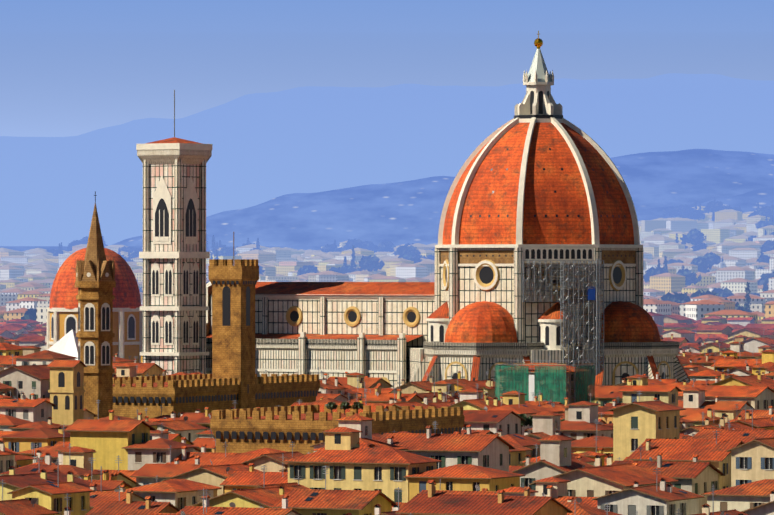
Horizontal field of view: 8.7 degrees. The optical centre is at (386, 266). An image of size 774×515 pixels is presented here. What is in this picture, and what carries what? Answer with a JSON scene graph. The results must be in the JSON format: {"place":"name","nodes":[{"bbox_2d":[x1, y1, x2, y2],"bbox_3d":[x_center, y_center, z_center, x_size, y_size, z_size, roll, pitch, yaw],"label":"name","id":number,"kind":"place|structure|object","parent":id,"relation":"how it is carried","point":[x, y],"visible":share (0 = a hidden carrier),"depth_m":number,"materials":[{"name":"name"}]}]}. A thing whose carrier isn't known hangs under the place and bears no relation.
{"place":"outdoors","nodes":[
{"label":"outdoors","id":0,"kind":"place"},
{"bbox_2d":[48,329,77,359],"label":"white tent","id":1,"kind":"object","parent":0,"point":[67,344],"depth_m":1295.84,"materials":[{"name":"fabric"}]},
{"bbox_2d":[47,248,142,362],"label":"domed chapel","id":2,"kind":"structure","parent":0,"point":[62,314],"depth_m":1689.25,"materials":[{"name":"tile"}]},
{"bbox_2d":[75,191,115,418],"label":"church spire","id":3,"kind":"structure","parent":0,"point":[95,283],"depth_m":1075.28,"materials":[{"name":"brown stone"}]},
{"bbox_2d":[208,232,258,408],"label":"tower","id":4,"kind":"structure","parent":0,"point":[233,281],"depth_m":1122.10,"materials":[{"name":"brown stone"}]},
{"bbox_2d":[0,73,773,245],"bbox_3d":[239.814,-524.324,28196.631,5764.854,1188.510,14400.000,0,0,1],"label":"hill","id":5,"kind":"structure","parent":0,"point":[268,146],"depth_m":26550.58,"materials":[{"name":"blue"}]},
{"bbox_2d":[0,187,773,251],"bbox_3d":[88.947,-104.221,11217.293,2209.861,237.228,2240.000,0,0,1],"label":"hill","id":6,"kind":"structure","parent":0,"point":[748,201],"depth_m":11076.09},
{"bbox_2d":[0,0,773,136],"label":"sky","id":7,"kind":"structure","parent":0,"point":[68,68],"materials":[{"name":"blue"}]},
{"bbox_2d":[112,149,773,245],"bbox_3d":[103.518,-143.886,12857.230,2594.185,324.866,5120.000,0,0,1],"label":"hill","id":8,"kind":"structure","parent":0,"point":[401,213],"depth_m":12197.39,"materials":[{"name":"blue"}]},
{"bbox_2d":[526,416,532,426],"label":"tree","id":9,"kind":"object","parent":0,"point":[530,420],"visible":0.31,"depth_m":942.60,"materials":[{"name":"green plant"}]},
{"label":"ground","id":10,"kind":"structure","parent":0,"visible":0},
{"bbox_2d":[21,308,35,320],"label":"tree","id":11,"kind":"object","parent":10,"relation":"on","point":[30,314],"visible":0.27,"depth_m":3116.51,"materials":[{"name":"blue plant"}]},
{"bbox_2d":[46,360,86,431],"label":"tower","id":12,"kind":"structure","parent":10,"relation":"on","point":[66,391],"depth_m":996.44,"materials":[{"name":"paint"}]},
{"bbox_2d":[136,90,211,374],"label":"campanile","id":13,"kind":"structure","parent":10,"relation":"on","point":[174,254],"depth_m":1426.29,"materials":[{"name":"stone"}]},
{"bbox_2d":[113,374,319,418],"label":"crenellated wall","id":14,"kind":"structure","parent":10,"relation":"on","point":[192,393],"depth_m":1108.97,"materials":[{"name":"brown stone"}]},
{"bbox_2d":[210,405,464,454],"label":"palazzo","id":15,"kind":"structure","parent":10,"relation":"on","point":[302,427],"depth_m":882.17,"materials":[{"name":"brown stone"}]},
{"bbox_2d":[325,402,337,409],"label":"tree","id":16,"kind":"object","parent":15,"relation":"on","point":[331,405],"visible":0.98,"depth_m":901.35,"materials":[{"name":"green plant"}]},
{"bbox_2d":[340,402,351,414],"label":"tree","id":17,"kind":"object","parent":15,"relation":"on","point":[343,405],"visible":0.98,"depth_m":902.75,"materials":[{"name":"green plant"}]},
{"bbox_2d":[352,402,363,409],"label":"tree","id":18,"kind":"object","parent":15,"relation":"on","point":[357,405],"visible":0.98,"depth_m":902.43,"materials":[{"name":"green plant"}]},
{"bbox_2d":[0,412,695,471],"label":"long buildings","id":19,"kind":"structure","parent":10,"relation":"on","point":[178,437],"depth_m":950.59,"materials":[{"name":"paint"}]},
{"bbox_2d":[518,413,528,434],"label":"tree","id":20,"kind":"object","parent":19,"relation":"on","point":[526,422],"visible":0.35,"depth_m":942.00,"materials":[{"name":"green plant"}]},
{"bbox_2d":[0,312,773,514],"bbox_3d":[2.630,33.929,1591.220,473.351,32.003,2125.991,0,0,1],"label":"city","id":21,"kind":"object","parent":10,"relation":"on","point":[642,446],"visible":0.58,"depth_m":769.36,"materials":[{"name":"tile"}]},
{"bbox_2d":[0,206,773,323],"bbox_3d":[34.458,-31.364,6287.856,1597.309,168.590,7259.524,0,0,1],"label":"city","id":22,"kind":"object","parent":10,"relation":"on","point":[27,277],"visible":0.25,"depth_m":6238.23,"materials":[{"name":"tile"}]},
{"bbox_2d":[206,31,690,387],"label":"cathedral","id":23,"kind":"structure","parent":10,"relation":"on","point":[538,176],"depth_m":1381.21,"materials":[{"name":"stone"}]},
{"bbox_2d":[494,354,574,403],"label":"scaffolding","id":24,"kind":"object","parent":10,"relation":"on","point":[568,371],"visible":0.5,"depth_m":1245.42,"materials":[{"name":"grey metal"}]},
{"bbox_2d":[495,360,594,404],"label":"construction hoarding","id":25,"kind":"object","parent":24,"relation":"attached to","point":[550,382],"visible":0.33,"depth_m":1245.44,"materials":[{"name":"green fabric"}]},
{"bbox_2d":[522,259,603,379],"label":"scaffolding","id":26,"kind":"object","parent":10,"relation":"on","point":[590,289],"visible":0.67,"depth_m":1364.21,"materials":[{"name":"silver metal"}]},
{"bbox_2d":[658,291,688,303],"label":"tree","id":27,"kind":"object","parent":10,"relation":"on","point":[681,298],"visible":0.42,"depth_m":3675.86,"materials":[{"name":"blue plant"}]},
{"bbox_2d":[689,290,718,301],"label":"tree","id":28,"kind":"object","parent":10,"relation":"on","point":[698,293],"visible":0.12,"depth_m":3657.52,"materials":[{"name":"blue plant"}]},
{"bbox_2d":[735,302,748,311],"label":"tree","id":29,"kind":"object","parent":10,"relation":"on","point":[739,307],"visible":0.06,"depth_m":3300.46,"materials":[{"name":"blue plant"}]},
{"bbox_2d":[744,282,751,312],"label":"tree","id":30,"kind":"object","parent":10,"relation":"on","point":[747,298],"visible":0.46,"depth_m":3309.92,"materials":[{"name":"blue plant"}]},
{"bbox_3d":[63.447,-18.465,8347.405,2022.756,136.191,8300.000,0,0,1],"label":"terrain","id":31,"kind":"structure","parent":0,"visible":0},
{"bbox_2d":[50,250,62,255],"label":"tree","id":32,"kind":"object","parent":31,"relation":"on","point":[55,252],"visible":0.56,"depth_m":7972.80,"materials":[{"name":"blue plant"}]},
{"bbox_2d":[67,242,79,250],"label":"tree","id":33,"kind":"object","parent":31,"relation":"on","point":[69,247],"visible":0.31,"depth_m":8811.50,"materials":[{"name":"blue plant"}]},
{"bbox_2d":[78,236,87,243],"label":"tree","id":34,"kind":"object","parent":31,"relation":"on","point":[83,240],"visible":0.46,"depth_m":8817.55,"materials":[{"name":"blue plant"}]},
{"bbox_2d":[117,246,136,252],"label":"tree","id":35,"kind":"object","parent":31,"relation":"on","point":[128,248],"visible":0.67,"depth_m":8464.12,"materials":[{"name":"blue plant"}]},
{"bbox_2d":[130,252,138,257],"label":"tree","id":36,"kind":"object","parent":31,"relation":"on","point":[135,254],"visible":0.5,"depth_m":7640.54,"materials":[{"name":"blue plant"}]},
{"bbox_2d":[206,234,208,249],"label":"tree","id":37,"kind":"object","parent":31,"relation":"on","point":[207,243],"visible":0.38,"depth_m":8000.75,"materials":[{"name":"blue plant"}]},
{"bbox_2d":[211,235,215,254],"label":"tree","id":38,"kind":"object","parent":31,"relation":"on","point":[213,246],"visible":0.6,"depth_m":7484.48,"materials":[{"name":"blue plant"}]},
{"bbox_2d":[218,247,236,255],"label":"tree","id":39,"kind":"object","parent":31,"relation":"on","point":[228,251],"visible":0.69,"depth_m":7609.05,"materials":[{"name":"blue plant"}]},
{"bbox_2d":[256,238,259,248],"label":"tree","id":40,"kind":"object","parent":31,"relation":"on","point":[258,244],"visible":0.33,"depth_m":7651.16,"materials":[{"name":"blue plant"}]},
{"bbox_2d":[258,264,264,274],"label":"tree","id":41,"kind":"object","parent":31,"relation":"on","point":[261,271],"visible":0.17,"depth_m":5954.35,"materials":[{"name":"blue plant"}]},
{"bbox_2d":[296,265,318,275],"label":"tree","id":42,"kind":"object","parent":31,"relation":"on","point":[306,269],"visible":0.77,"depth_m":6125.11,"materials":[{"name":"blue plant"}]},
{"bbox_2d":[321,244,338,252],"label":"tree","id":43,"kind":"object","parent":31,"relation":"on","point":[329,248],"visible":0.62,"depth_m":8405.81,"materials":[{"name":"blue plant"}]},
{"bbox_2d":[329,267,346,273],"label":"tree","id":44,"kind":"object","parent":31,"relation":"on","point":[337,269],"visible":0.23,"depth_m":6124.72,"materials":[{"name":"blue plant"}]},
{"bbox_2d":[334,247,347,251],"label":"tree","id":45,"kind":"object","parent":31,"relation":"on","point":[340,249],"visible":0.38,"depth_m":8407.94,"materials":[{"name":"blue plant"}]},
{"bbox_2d":[343,257,347,271],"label":"tree","id":46,"kind":"object","parent":31,"relation":"on","point":[345,265],"visible":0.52,"depth_m":6260.31,"materials":[{"name":"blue plant"}]},
{"bbox_2d":[341,265,351,272],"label":"tree","id":47,"kind":"object","parent":31,"relation":"on","point":[349,269],"visible":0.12,"depth_m":6333.67,"materials":[{"name":"blue plant"}]},
{"bbox_2d":[350,245,356,270],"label":"tree","id":48,"kind":"object","parent":31,"relation":"on","point":[353,264],"visible":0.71,"depth_m":6264.52,"materials":[{"name":"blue plant"}]},
{"bbox_2d":[345,238,366,249],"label":"tree","id":49,"kind":"object","parent":31,"relation":"on","point":[358,243],"visible":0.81,"depth_m":8694.49,"materials":[{"name":"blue plant"}]},
{"bbox_2d":[362,240,375,249],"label":"tree","id":50,"kind":"object","parent":31,"relation":"on","point":[370,245],"visible":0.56,"depth_m":8972.55,"materials":[{"name":"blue plant"}]},
{"bbox_2d":[358,255,384,270],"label":"tree","id":51,"kind":"object","parent":31,"relation":"on","point":[369,263],"visible":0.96,"depth_m":6257.24,"materials":[{"name":"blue plant"}]},
{"bbox_2d":[374,241,395,251],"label":"tree","id":52,"kind":"object","parent":31,"relation":"on","point":[388,246],"visible":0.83,"depth_m":8540.08,"materials":[{"name":"blue plant"}]},
{"bbox_2d":[396,245,420,258],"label":"tree","id":53,"kind":"object","parent":31,"relation":"on","point":[402,251],"visible":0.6,"depth_m":7222.98,"materials":[{"name":"blue plant"}]},
{"bbox_2d":[403,251,425,259],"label":"tree","id":54,"kind":"object","parent":31,"relation":"on","point":[408,255],"visible":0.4,"depth_m":7199.94,"materials":[{"name":"blue plant"}]},
{"bbox_2d":[409,257,421,263],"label":"tree","id":55,"kind":"object","parent":31,"relation":"on","point":[416,260],"visible":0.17,"depth_m":6649.58,"materials":[{"name":"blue plant"}]},
{"bbox_2d":[425,254,434,259],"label":"tree","id":56,"kind":"object","parent":31,"relation":"on","point":[431,257],"visible":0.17,"depth_m":6941.24,"materials":[{"name":"blue plant"}]},
{"bbox_2d":[643,266,664,282],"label":"tree","id":57,"kind":"object","parent":31,"relation":"on","point":[652,271],"visible":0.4,"depth_m":5199.83,"materials":[{"name":"blue plant"}]},
{"bbox_2d":[663,256,667,272],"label":"tree","id":58,"kind":"object","parent":31,"relation":"on","point":[665,267],"visible":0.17,"depth_m":5190.24,"materials":[{"name":"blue plant"}]},
{"bbox_2d":[663,207,679,217],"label":"tree","id":59,"kind":"object","parent":31,"relation":"on","point":[671,212],"visible":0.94,"depth_m":9615.17,"materials":[{"name":"blue plant"}]},
{"bbox_2d":[664,259,683,264],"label":"tree","id":60,"kind":"object","parent":31,"relation":"on","point":[670,261],"visible":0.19,"depth_m":6050.72,"materials":[{"name":"blue plant"}]},
{"bbox_2d":[677,269,701,286],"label":"tree","id":61,"kind":"object","parent":31,"relation":"on","point":[690,278],"visible":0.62,"depth_m":5174.79,"materials":[{"name":"blue plant"}]},
{"bbox_2d":[684,213,697,219],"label":"tree","id":62,"kind":"object","parent":31,"relation":"on","point":[691,215],"visible":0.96,"depth_m":9197.08,"materials":[{"name":"blue plant"}]},
{"bbox_2d":[680,228,705,250],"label":"tree","id":63,"kind":"object","parent":31,"relation":"on","point":[693,237],"visible":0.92,"depth_m":6978.67,"materials":[{"name":"blue plant"}]},
{"bbox_2d":[691,242,707,250],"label":"tree","id":64,"kind":"object","parent":31,"relation":"on","point":[701,246],"visible":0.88,"depth_m":6983.87,"materials":[{"name":"blue plant"}]},
{"bbox_2d":[694,210,704,220],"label":"tree","id":65,"kind":"object","parent":31,"relation":"on","point":[699,214],"visible":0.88,"depth_m":9201.45,"materials":[{"name":"blue plant"}]},
{"bbox_2d":[690,256,711,270],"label":"tree","id":66,"kind":"object","parent":31,"relation":"on","point":[700,263],"visible":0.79,"depth_m":5895.45,"materials":[{"name":"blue plant"}]},
{"bbox_2d":[701,252,722,265],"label":"tree","id":67,"kind":"object","parent":31,"relation":"on","point":[714,258],"visible":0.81,"depth_m":6094.19,"materials":[{"name":"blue plant"}]},
{"bbox_2d":[702,200,724,212],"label":"tree","id":68,"kind":"object","parent":31,"relation":"on","point":[711,206],"visible":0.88,"depth_m":9110.90,"materials":[{"name":"blue plant"}]},
{"bbox_2d":[712,287,734,297],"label":"tree","id":69,"kind":"object","parent":31,"relation":"on","point":[725,292],"visible":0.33,"depth_m":4528.69,"materials":[{"name":"blue plant"}]},
{"bbox_2d":[746,235,755,240],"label":"tree","id":70,"kind":"object","parent":31,"relation":"on","point":[750,238],"visible":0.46,"depth_m":7323.27,"materials":[{"name":"blue plant"}]},
{"bbox_2d":[755,220,768,228],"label":"tree","id":71,"kind":"object","parent":31,"relation":"on","point":[760,224],"visible":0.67,"depth_m":7926.92,"materials":[{"name":"blue plant"}]},
{"bbox_2d":[753,206,771,215],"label":"tree","id":72,"kind":"object","parent":31,"relation":"on","point":[764,211],"visible":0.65,"depth_m":8674.65,"materials":[{"name":"blue plant"}]},
{"bbox_2d":[757,255,769,262],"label":"tree","id":73,"kind":"object","parent":31,"relation":"on","point":[764,258],"visible":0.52,"depth_m":6232.54,"materials":[{"name":"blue plant"}]},
{"bbox_2d":[757,273,773,284],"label":"tree","id":74,"kind":"object","parent":31,"relation":"on","point":[764,277],"visible":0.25,"depth_m":5166.71,"materials":[{"name":"blue plant"}]},
{"bbox_2d":[760,243,773,251],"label":"tree","id":75,"kind":"object","parent":31,"relation":"on","point":[768,247],"visible":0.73,"depth_m":6690.44,"materials":[{"name":"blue plant"}]},
{"bbox_2d":[768,218,773,225],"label":"tree","id":76,"kind":"object","parent":31,"relation":"on","point":[771,222],"visible":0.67,"depth_m":7931.06,"materials":[{"name":"blue plant"}]},
{"bbox_2d":[769,205,773,215],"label":"tree","id":77,"kind":"object","parent":31,"relation":"on","point":[771,207],"visible":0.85,"depth_m":8674.79,"materials":[{"name":"blue plant"}]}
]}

